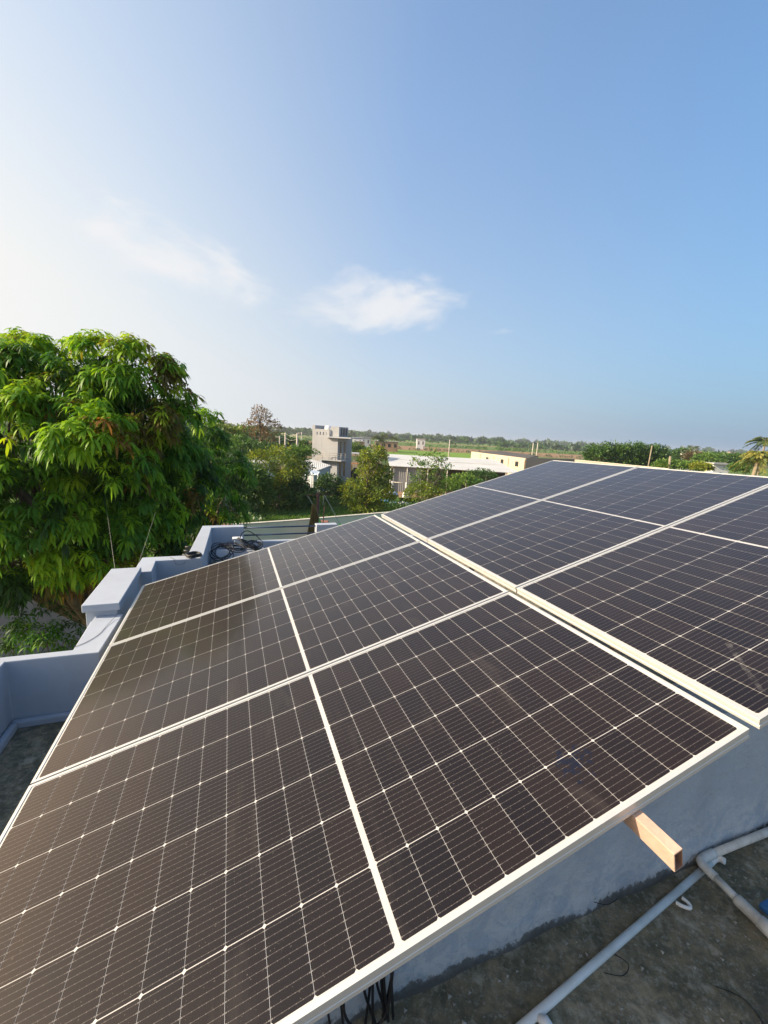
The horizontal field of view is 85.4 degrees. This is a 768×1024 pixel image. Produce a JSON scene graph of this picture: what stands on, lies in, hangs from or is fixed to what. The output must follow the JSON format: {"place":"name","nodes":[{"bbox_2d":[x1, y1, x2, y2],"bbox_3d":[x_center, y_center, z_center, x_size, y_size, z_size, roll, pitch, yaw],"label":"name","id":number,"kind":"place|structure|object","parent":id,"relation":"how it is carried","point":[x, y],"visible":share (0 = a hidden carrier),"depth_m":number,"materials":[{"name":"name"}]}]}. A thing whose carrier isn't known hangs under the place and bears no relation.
{"place":"outdoors","nodes":[
{"label":"outdoors","id":0,"kind":"place"},
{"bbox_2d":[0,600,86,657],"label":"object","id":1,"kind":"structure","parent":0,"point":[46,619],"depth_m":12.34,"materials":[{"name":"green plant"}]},
{"bbox_2d":[8,480,417,556],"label":"grass field","id":2,"kind":"structure","parent":0,"point":[330,509],"depth_m":36.42,"materials":[{"name":"green plant"}]},
{"bbox_2d":[29,491,267,523],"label":"undergrowth","id":3,"kind":"object","parent":2,"relation":"on","point":[256,518],"visible":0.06,"depth_m":30.21,"materials":[{"name":"green plant"}]},
{"bbox_2d":[209,451,254,510],"bbox_3d":[-11.356,-1.812,30.306,4.133,5.327,3.182,3,11,0],"label":"leafy tree","id":4,"kind":"object","parent":2,"relation":"on","point":[242,486],"visible":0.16,"depth_m":29.69,"materials":[{"name":"green plant"}]},
{"bbox_2d":[238,460,277,511],"bbox_3d":[-10.896,-2.106,34.328,4.313,4.452,3.389,3,11,0],"label":"leafy tree","id":5,"kind":"object","parent":2,"relation":"on","point":[263,490],"visible":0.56,"depth_m":33.75,"materials":[{"name":"green plant"}]},
{"bbox_2d":[240,442,308,508],"bbox_3d":[-9.412,-3.104,36.118,5.924,5.931,3.755,3,11,0],"label":"slender tree","id":6,"kind":"object","parent":2,"relation":"on","point":[263,454],"visible":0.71,"depth_m":35.53,"materials":[{"name":"green plant"}]},
{"bbox_2d":[257,472,320,509],"bbox_3d":[-8.570,-1.681,37.273,5.892,3.903,4.607,3,11,0],"label":"dark tree","id":7,"kind":"object","parent":2,"relation":"on","point":[303,489],"visible":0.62,"depth_m":36.60,"materials":[{"name":"green plant"}]},
{"bbox_2d":[271,444,320,486],"bbox_3d":[-8.464,-3.517,38.983,4.404,5.813,3.816,7,11,19],"label":"layered tree","id":8,"kind":"object","parent":2,"relation":"on","point":[304,452],"visible":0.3,"depth_m":38.42,"materials":[{"name":"green plant"}]},
{"bbox_2d":[209,498,413,522],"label":"grass","id":9,"kind":"structure","parent":2,"relation":"on","point":[296,511],"depth_m":35.80,"materials":[{"name":"green plant"}]},
{"bbox_2d":[305,469,320,486],"bbox_3d":[-7.801,-3.208,45.349,1.952,2.885,4.702,-1,11,-19],"label":"awning","id":10,"kind":"object","parent":2,"relation":"on","point":[315,472],"visible":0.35,"depth_m":44.10,"materials":[{"name":"white"}]},
{"bbox_2d":[217,512,409,540],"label":"compound wall","id":11,"kind":"structure","parent":2,"relation":"on","point":[343,519],"depth_m":23.99,"materials":[{"name":"grey concrete"}]},
{"bbox_2d":[313,471,348,501],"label":"round tree","id":12,"kind":"object","parent":2,"relation":"on","point":[325,482],"visible":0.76,"depth_m":41.69,"materials":[{"name":"green plant"}]},
{"bbox_2d":[257,491,426,508],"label":"undergrowth","id":13,"kind":"object","parent":2,"relation":"on","point":[331,499],"visible":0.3,"depth_m":40.19,"materials":[{"name":"green plant"}]},
{"bbox_2d":[337,444,398,512],"bbox_3d":[-1.370,-2.787,36.001,5.548,6.244,3.550,3,11,0],"label":"light tree","id":14,"kind":"object","parent":2,"relation":"on","point":[377,474],"visible":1,"depth_m":35.71,"materials":[{"name":"green plant"}]},
{"bbox_2d":[400,480,444,501],"bbox_3d":[3.334,-0.940,34.432,3.776,3.587,2.814,7,11,19],"label":"bush","id":15,"kind":"object","parent":2,"relation":"on","point":[418,486],"visible":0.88,"depth_m":33.96,"materials":[{"name":"green plant"}]},
{"bbox_2d":[307,504,319,534],"bbox_3d":[-1.608,0.223,9.418,0.307,0.812,0.074,3,11,0],"label":"hanging cloth","id":16,"kind":"object","parent":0,"point":[314,517],"visible":0.64,"depth_m":9.40,"materials":[{"name":"brown fabric"}]},
{"bbox_2d":[312,425,362,481],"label":"concrete house","id":17,"kind":"structure","parent":0,"point":[335,448],"depth_m":57.27,"materials":[{"name":"white concrete"}]},
{"bbox_2d":[351,463,359,478],"bbox_3d":[-5.179,-6.345,64.045,2.900,2.443,1.450,3,11,0],"label":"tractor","id":18,"kind":"object","parent":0,"point":[354,474],"visible":0.35,"depth_m":63.47,"materials":[{"name":"paint"}]},
{"bbox_2d":[352,437,363,441],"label":"farm house","id":19,"kind":"structure","parent":0,"point":[353,440],"depth_m":187.32,"materials":[{"name":"white paint"}]},
{"bbox_2d":[353,460,380,471],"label":"yard wall","id":20,"kind":"structure","parent":0,"point":[354,465],"depth_m":75.75,"materials":[{"name":"grey concrete"}]},
{"bbox_2d":[370,435,381,451],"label":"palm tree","id":21,"kind":"object","parent":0,"point":[375,437],"visible":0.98,"depth_m":162.44,"materials":[{"name":"green plant"}]},
{"bbox_2d":[0,0,767,451],"label":"sky","id":22,"kind":"structure","parent":0,"point":[532,220],"materials":[{"name":"blue"}]},
{"bbox_2d":[6,435,767,572],"bbox_3d":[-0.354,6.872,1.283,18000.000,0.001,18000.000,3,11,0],"label":"ground","id":23,"kind":"structure","parent":0,"point":[352,459],"depth_m":109.34,"materials":[{"name":"green plant"}]},
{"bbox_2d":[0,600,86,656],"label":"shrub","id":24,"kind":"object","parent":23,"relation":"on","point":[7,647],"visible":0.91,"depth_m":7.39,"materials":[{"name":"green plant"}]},
{"bbox_2d":[0,326,221,625],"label":"mango tree","id":25,"kind":"object","parent":23,"relation":"on","point":[101,446],"visible":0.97,"depth_m":7.36,"materials":[{"name":"green plant"}]},
{"bbox_2d":[0,421,288,442],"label":"treeline","id":26,"kind":"object","parent":23,"relation":"on","point":[6,424],"visible":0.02,"depth_m":115.02,"materials":[{"name":"green plant"}]},
{"bbox_2d":[74,404,258,567],"bbox_3d":[-7.245,0.232,14.164,6.298,7.659,4.672,3,11,0],"label":"mango tree","id":27,"kind":"object","parent":23,"relation":"on","point":[218,509],"visible":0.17,"depth_m":12.98,"materials":[{"name":"green plant"}]},
{"bbox_2d":[185,420,227,447],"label":"broad tree","id":28,"kind":"object","parent":23,"relation":"on","point":[206,433],"visible":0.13,"depth_m":50.56,"materials":[{"name":"green plant"}]},
{"bbox_2d":[214,423,246,439],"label":"broad tree","id":29,"kind":"object","parent":23,"relation":"on","point":[230,430],"visible":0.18,"depth_m":58.77,"materials":[{"name":"green plant"}]},
{"bbox_2d":[209,432,268,459],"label":"feathery tree","id":30,"kind":"object","parent":23,"relation":"on","point":[238,442],"visible":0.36,"depth_m":48.85,"materials":[{"name":"green plant"}]},
{"bbox_2d":[232,423,259,437],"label":"round crown tree","id":31,"kind":"object","parent":23,"relation":"on","point":[246,430],"visible":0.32,"depth_m":92.40,"materials":[{"name":"green plant"}]},
{"bbox_2d":[240,404,282,444],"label":"rusty tree","id":32,"kind":"object","parent":23,"relation":"on","point":[262,429],"visible":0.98,"depth_m":60.65,"materials":[{"name":"brown plant"}]},
{"bbox_2d":[252,459,276,476],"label":"house","id":33,"kind":"structure","parent":23,"relation":"on","point":[263,465],"depth_m":47.69,"materials":[{"name":"grey brick"}]},
{"bbox_2d":[244,441,286,456],"bbox_3d":[-16.545,-7.228,57.876,7.407,5.313,5.677,7,11,21],"label":"thicket","id":34,"kind":"object","parent":23,"relation":"on","point":[268,444],"visible":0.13,"depth_m":57.07,"materials":[{"name":"green plant"}]},
{"bbox_2d":[257,432,299,446],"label":"shady tree","id":35,"kind":"object","parent":23,"relation":"on","point":[289,438],"visible":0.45,"depth_m":82.00,"materials":[{"name":"green plant"}]},
{"bbox_2d":[293,438,311,448],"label":"bush","id":36,"kind":"object","parent":23,"relation":"on","point":[305,442],"visible":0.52,"depth_m":70.57,"materials":[{"name":"green plant"}]},
{"bbox_2d":[303,459,330,490],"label":"tin shed","id":37,"kind":"structure","parent":23,"relation":"on","point":[321,467],"depth_m":48.67,"materials":[{"name":"white metal"}]},
{"bbox_2d":[306,492,329,514],"bbox_3d":[-1.653,2.277,10.104,0.548,5.659,0.070,3,11,0],"label":"clothes pole","id":38,"kind":"object","parent":23,"relation":"on","point":[317,500],"visible":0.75,"depth_m":9.61,"materials":[{"name":"metal"}]},
{"bbox_2d":[186,423,505,444],"bbox_3d":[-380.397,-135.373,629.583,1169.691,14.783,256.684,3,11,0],"label":"treeline","id":39,"kind":"object","parent":23,"relation":"on","point":[443,439],"visible":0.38,"depth_m":549.37,"materials":[{"name":"green plant"}]},
{"bbox_2d":[351,441,371,458],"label":"bush","id":40,"kind":"object","parent":23,"relation":"on","point":[355,446],"visible":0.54,"depth_m":83.40,"materials":[{"name":"green plant"}]},
{"bbox_2d":[363,437,370,446],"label":"farm house","id":41,"kind":"structure","parent":23,"relation":"on","point":[367,440],"depth_m":202.18,"materials":[{"name":"white paint"}]},
{"bbox_2d":[0,523,767,1023],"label":"house","id":42,"kind":"structure","parent":23,"relation":"on","point":[718,801],"depth_m":1.95,"materials":[{"name":"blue paint"}]},
{"bbox_2d":[182,546,191,555],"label":"conduit stubs","id":43,"kind":"object","parent":42,"relation":"attached to","point":[186,550],"visible":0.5,"depth_m":4.96,"materials":[{"name":"grey plastic"}]},
{"bbox_2d":[185,551,201,557],"bbox_3d":[-2.126,0.477,4.642,0.173,0.049,0.172,3,11,0],"label":"cable coil","id":44,"kind":"object","parent":42,"relation":"on","point":[193,554],"visible":1,"depth_m":4.61,"materials":[{"name":"black rubber"}]},
{"bbox_2d":[244,525,315,535],"bbox_3d":[-1.597,0.286,6.443,1.100,0.139,0.024,-1,11,-20],"label":"roof railing","id":45,"kind":"object","parent":42,"relation":"attached to","point":[280,527],"visible":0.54,"depth_m":6.43,"materials":[{"name":"grey metal"}]},
{"bbox_2d":[0,549,767,1023],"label":"rooftop floor","id":46,"kind":"structure","parent":42,"relation":"on","point":[670,985],"depth_m":1.60,"materials":[{"name":"concrete"}]},
{"bbox_2d":[209,530,263,562],"bbox_3d":[-2.018,0.568,5.731,0.808,0.481,0.666,-4,13,-34],"label":"cable heap","id":47,"kind":"object","parent":46,"relation":"on","point":[226,553],"visible":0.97,"depth_m":5.66,"materials":[{"name":"black rubber"}]},
{"bbox_2d":[232,537,242,547],"bbox_3d":[-2.069,0.566,5.883,0.135,0.422,0.110,-1,11,-20],"label":"junction post","id":48,"kind":"object","parent":46,"relation":"on","point":[235,539],"visible":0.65,"depth_m":5.82,"materials":[{"name":"white plastic"}]},
{"bbox_2d":[537,1013,552,1023],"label":"pipe plug","id":49,"kind":"object","parent":46,"relation":"on","point":[543,1018],"visible":1,"depth_m":1.41,"materials":[{"name":"white plastic"}]},
{"bbox_2d":[469,567,620,654],"bbox_3d":[0.994,0.809,3.075,0.154,1.289,3.378,-1,11,-19],"label":"support tube","id":50,"kind":"object","parent":46,"relation":"on","point":[611,647],"depth_m":2.27,"materials":[{"name":"metal"}]},
{"bbox_2d":[381,460,635,542],"bbox_3d":[1.205,-0.189,4.213,2.278,0.037,1.144,-17,15,-16],"label":"solar panel","id":51,"kind":"object","parent":50,"relation":"on","point":[425,520],"visible":0.95,"depth_m":4.09,"materials":[{"name":"glass"}]},
{"bbox_2d":[427,467,767,592],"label":"solar panel","id":52,"kind":"object","parent":50,"relation":"on","point":[514,550],"visible":0.98,"depth_m":2.98,"materials":[{"name":"black glass"}]},
{"bbox_2d":[517,486,767,728],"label":"solar panel","id":53,"kind":"object","parent":50,"relation":"on","point":[683,603],"visible":1,"depth_m":1.89,"materials":[{"name":"black glass"}]},
{"bbox_2d":[604,954,628,975],"bbox_3d":[0.884,1.731,1.577,0.070,0.007,0.098,12,14,39],"label":"wire","id":54,"kind":"object","parent":46,"relation":"on","point":[619,975],"visible":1,"depth_m":1.56,"materials":[{"name":"black rubber"}]},
{"bbox_2d":[516,856,725,1023],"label":"water pipe","id":55,"kind":"object","parent":46,"relation":"on","point":[547,1004],"visible":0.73,"depth_m":1.62,"materials":[{"name":"grey plastic"}]},
{"bbox_2d":[623,810,682,871],"bbox_3d":[0.095,0.972,2.749,0.154,0.998,3.572,-1,11,-20],"label":"support tube","id":56,"kind":"object","parent":46,"relation":"on","point":[657,840],"visible":0.21,"depth_m":1.06,"materials":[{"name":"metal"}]},
{"bbox_2d":[0,592,748,1023],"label":"solar panel","id":57,"kind":"object","parent":56,"relation":"on","point":[314,846],"visible":1,"depth_m":1.23,"materials":[{"name":"black glass"}]},
{"bbox_2d":[327,971,394,1023],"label":"cable bundle","id":58,"kind":"object","parent":57,"relation":"hanging from","point":[385,999],"visible":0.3,"depth_m":1.36,"materials":[{"name":"black rubber"}]},
{"bbox_2d":[676,896,691,909],"bbox_3d":[1.304,1.704,1.803,0.063,0.018,0.048,-2,12,-25],"label":"pipe clip","id":59,"kind":"object","parent":46,"relation":"on","point":[688,903],"visible":1,"depth_m":1.80,"materials":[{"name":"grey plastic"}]},
{"bbox_2d":[696,827,767,937],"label":"water pipe","id":60,"kind":"object","parent":46,"relation":"on","point":[746,908],"visible":1,"depth_m":1.92,"materials":[{"name":"white plastic"}]},
{"bbox_2d":[759,899,767,914],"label":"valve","id":61,"kind":"object","parent":60,"relation":"attached to","point":[763,906],"visible":0.94,"depth_m":1.75,"materials":[{"name":"blue plastic"}]},
{"bbox_2d":[716,986,763,1023],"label":"wire","id":62,"kind":"object","parent":46,"relation":"on","point":[743,999],"visible":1,"depth_m":1.51,"materials":[{"name":"black rubber"}]},
{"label":"support tube","id":63,"kind":"object","parent":46,"relation":"on","visible":0},
{"bbox_2d":[109,515,419,645],"bbox_3d":[-0.943,0.466,3.568,2.278,0.037,1.144,-17,16,-17],"label":"solar panel","id":64,"kind":"object","parent":63,"relation":"on","point":[163,603],"visible":0.91,"depth_m":3.43,"materials":[{"name":"black glass"}]},
{"bbox_2d":[30,541,508,784],"bbox_3d":[-0.548,0.671,2.503,2.278,0.038,1.144,-17,16,-17],"label":"solar panel","id":65,"kind":"object","parent":63,"relation":"on","point":[144,686],"visible":0.94,"depth_m":2.31,"materials":[{"name":"black glass"}]},
{"bbox_2d":[380,434,388,445],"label":"palm tree","id":66,"kind":"object","parent":23,"relation":"on","point":[384,435],"visible":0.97,"depth_m":162.06,"materials":[{"name":"green plant"}]},
{"bbox_2d":[306,433,582,450],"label":"hedgerow","id":67,"kind":"object","parent":23,"relation":"on","point":[473,443],"visible":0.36,"depth_m":447.44,"materials":[{"name":"green plant"}]},
{"bbox_2d":[302,437,595,454],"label":"hedgerow","id":68,"kind":"object","parent":23,"relation":"on","point":[497,448],"visible":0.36,"depth_m":287.97,"materials":[{"name":"green plant"}]},
{"bbox_2d":[370,446,589,458],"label":"hedgerow","id":69,"kind":"object","parent":23,"relation":"on","point":[479,451],"visible":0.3,"depth_m":205.50,"materials":[{"name":"green plant"}]},
{"bbox_2d":[229,423,767,452],"bbox_3d":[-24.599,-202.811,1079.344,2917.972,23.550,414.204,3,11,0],"label":"treeline","id":70,"kind":"object","parent":23,"relation":"on","point":[564,442],"visible":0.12,"depth_m":953.25,"materials":[{"name":"green plant"}]},
{"bbox_2d":[526,458,580,468],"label":"block wall","id":71,"kind":"structure","parent":23,"relation":"on","point":[531,462],"depth_m":67.25,"materials":[{"name":"grey concrete"}]},
{"bbox_2d":[581,442,615,462],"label":"hedge tree","id":72,"kind":"object","parent":23,"relation":"on","point":[591,451],"visible":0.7,"depth_m":64.45,"materials":[{"name":"green plant"}]},
{"bbox_2d":[595,439,635,464],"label":"hedge tree","id":73,"kind":"object","parent":23,"relation":"on","point":[619,449],"visible":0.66,"depth_m":64.07,"materials":[{"name":"green plant"}]},
{"bbox_2d":[491,440,743,453],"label":"treeline","id":74,"kind":"object","parent":23,"relation":"on","point":[556,446],"visible":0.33,"depth_m":438.42,"materials":[{"name":"green plant"}]},
{"bbox_2d":[613,440,647,465],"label":"hedge tree","id":75,"kind":"object","parent":23,"relation":"on","point":[632,447],"visible":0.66,"depth_m":63.97,"materials":[{"name":"green plant"}]},
{"bbox_2d":[631,441,661,467],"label":"hedge tree","id":76,"kind":"object","parent":23,"relation":"on","point":[643,447],"visible":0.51,"depth_m":64.10,"materials":[{"name":"green plant"}]},
{"bbox_2d":[646,443,672,466],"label":"hedge tree","id":77,"kind":"object","parent":23,"relation":"on","point":[663,451],"visible":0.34,"depth_m":64.31,"materials":[{"name":"green plant"}]},
{"bbox_2d":[651,457,698,470],"bbox_3d":[40.190,-4.619,57.706,6.559,6.004,4.258,3,11,0],"label":"bush","id":78,"kind":"object","parent":23,"relation":"on","point":[675,463],"visible":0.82,"depth_m":56.73,"materials":[{"name":"green plant"}]},
{"bbox_2d":[687,461,714,471],"bbox_3d":[42.167,-4.067,55.897,3.398,5.770,3.174,-6,14,-40],"label":"bush","id":79,"kind":"object","parent":23,"relation":"on","point":[702,466],"visible":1,"depth_m":54.87,"materials":[{"name":"green plant"}]},
{"bbox_2d":[704,462,728,472],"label":"white shed","id":80,"kind":"structure","parent":23,"relation":"on","point":[718,467],"depth_m":61.40,"materials":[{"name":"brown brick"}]},
{"bbox_2d":[666,449,767,465],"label":"treeline","id":81,"kind":"object","parent":23,"relation":"on","point":[708,452],"visible":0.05,"depth_m":248.29,"materials":[{"name":"green plant"}]},
{"bbox_2d":[722,461,752,473],"bbox_3d":[47.958,-4.015,56.756,3.510,5.946,2.620,3,11,0],"label":"bush","id":82,"kind":"object","parent":23,"relation":"on","point":[742,469],"visible":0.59,"depth_m":56.02,"materials":[{"name":"green plant"}]},
{"bbox_2d":[728,450,767,475],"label":"palm tree","id":83,"kind":"object","parent":23,"relation":"on","point":[759,459],"visible":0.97,"depth_m":41.42,"materials":[{"name":"green plant"}]},
{"bbox_2d":[291,436,506,447],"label":"dry field","id":84,"kind":"structure","parent":0,"point":[425,443],"depth_m":448.70,"materials":[{"name":"brown plant"}]},
{"bbox_2d":[416,438,424,448],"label":"farm house","id":85,"kind":"structure","parent":0,"point":[420,443],"depth_m":226.89,"materials":[{"name":"white paint"}]},
{"bbox_2d":[398,489,453,500],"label":"dirt yard","id":86,"kind":"structure","parent":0,"point":[399,493],"depth_m":50.63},
{"bbox_2d":[387,454,516,493],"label":"long shed","id":87,"kind":"structure","parent":86,"relation":"on","point":[402,469],"depth_m":55.30,"materials":[{"name":"metal"}]},
{"bbox_2d":[264,440,592,458],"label":"ploughed field","id":88,"kind":"structure","parent":0,"point":[470,450],"depth_m":245.89,"materials":[{"name":"soil"}]},
{"bbox_2d":[387,450,470,457],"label":"green field","id":89,"kind":"structure","parent":0,"point":[421,453],"depth_m":172.51,"materials":[{"name":"green plant"}]},
{"bbox_2d":[374,440,398,451],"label":"farm house","id":90,"kind":"structure","parent":89,"relation":"on","point":[388,446],"depth_m":172.88,"materials":[{"name":"brown brick"}]},
{"bbox_2d":[388,436,399,452],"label":"palm tree","id":91,"kind":"object","parent":89,"relation":"on","point":[393,438],"visible":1,"depth_m":162.09,"materials":[{"name":"green plant"}]},
{"bbox_2d":[292,437,581,454],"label":"crop field","id":92,"kind":"structure","parent":0,"point":[487,448],"depth_m":331.87,"materials":[{"name":"green plant"}]},
{"bbox_2d":[290,434,630,452],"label":"paddy field","id":93,"kind":"structure","parent":0,"point":[427,442],"depth_m":531.16,"materials":[{"name":"green plant"}]},
{"bbox_2d":[471,451,537,474],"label":"cream building","id":94,"kind":"structure","parent":0,"point":[515,461],"depth_m":75.22,"materials":[{"name":"beige paint"}]},
{"bbox_2d":[404,850,767,1023],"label":"gravel","id":95,"kind":"structure","parent":0,"point":[580,956],"depth_m":1.59,"materials":[{"name":"grey gravel"}]},
{"bbox_2d":[575,460,669,468],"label":"field wall","id":96,"kind":"structure","parent":0,"point":[584,461],"depth_m":53.77,"materials":[{"name":"beige concrete"}]},
{"bbox_2d":[538,457,767,476],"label":"crop field","id":97,"kind":"structure","parent":0,"point":[765,474],"depth_m":152.75,"materials":[{"name":"green plant"}]},
{"bbox_2d":[671,446,692,460],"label":"round crown tree","id":98,"kind":"object","parent":97,"relation":"on","point":[676,453],"visible":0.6,"depth_m":93.22,"materials":[{"name":"green plant"}]},
{"bbox_2d":[681,449,705,470],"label":"round crown tree","id":99,"kind":"object","parent":97,"relation":"on","point":[688,455],"visible":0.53,"depth_m":90.54,"materials":[{"name":"green plant"}]},
{"bbox_2d":[690,451,734,462],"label":"bush","id":100,"kind":"object","parent":97,"relation":"on","point":[708,457],"visible":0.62,"depth_m":78.30,"materials":[{"name":"green plant"}]},
{"bbox_2d":[716,451,753,473],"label":"bush","id":101,"kind":"object","parent":97,"relation":"on","point":[728,457],"visible":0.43,"depth_m":73.66,"materials":[{"name":"green plant"}]},
{"bbox_2d":[743,436,767,475],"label":"palm tree","id":102,"kind":"object","parent":97,"relation":"on","point":[763,441],"visible":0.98,"depth_m":68.70,"materials":[{"name":"green plant"}]},
{"label":"grass verge","id":103,"kind":"structure","parent":0,"visible":0},
{"bbox_2d":[407,445,453,502],"bbox_3d":[4.189,-2.957,38.089,4.362,6.308,2.718,3,11,0],"label":"spindly tree","id":104,"kind":"object","parent":103,"relation":"on","point":[436,468],"visible":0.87,"depth_m":37.69,"materials":[{"name":"green plant"}]},
{"bbox_2d":[438,472,483,492],"bbox_3d":[6.871,-1.679,37.218,4.207,4.356,2.934,3,11,0],"label":"bush","id":105,"kind":"object","parent":103,"relation":"on","point":[466,477],"visible":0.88,"depth_m":36.68,"materials":[{"name":"green plant"}]},
{"bbox_2d":[465,467,499,482],"bbox_3d":[9.630,-2.264,41.210,3.871,4.334,3.212,3,11,0],"label":"bush","id":106,"kind":"object","parent":103,"relation":"on","point":[488,473],"visible":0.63,"depth_m":40.53,"materials":[{"name":"green plant"}]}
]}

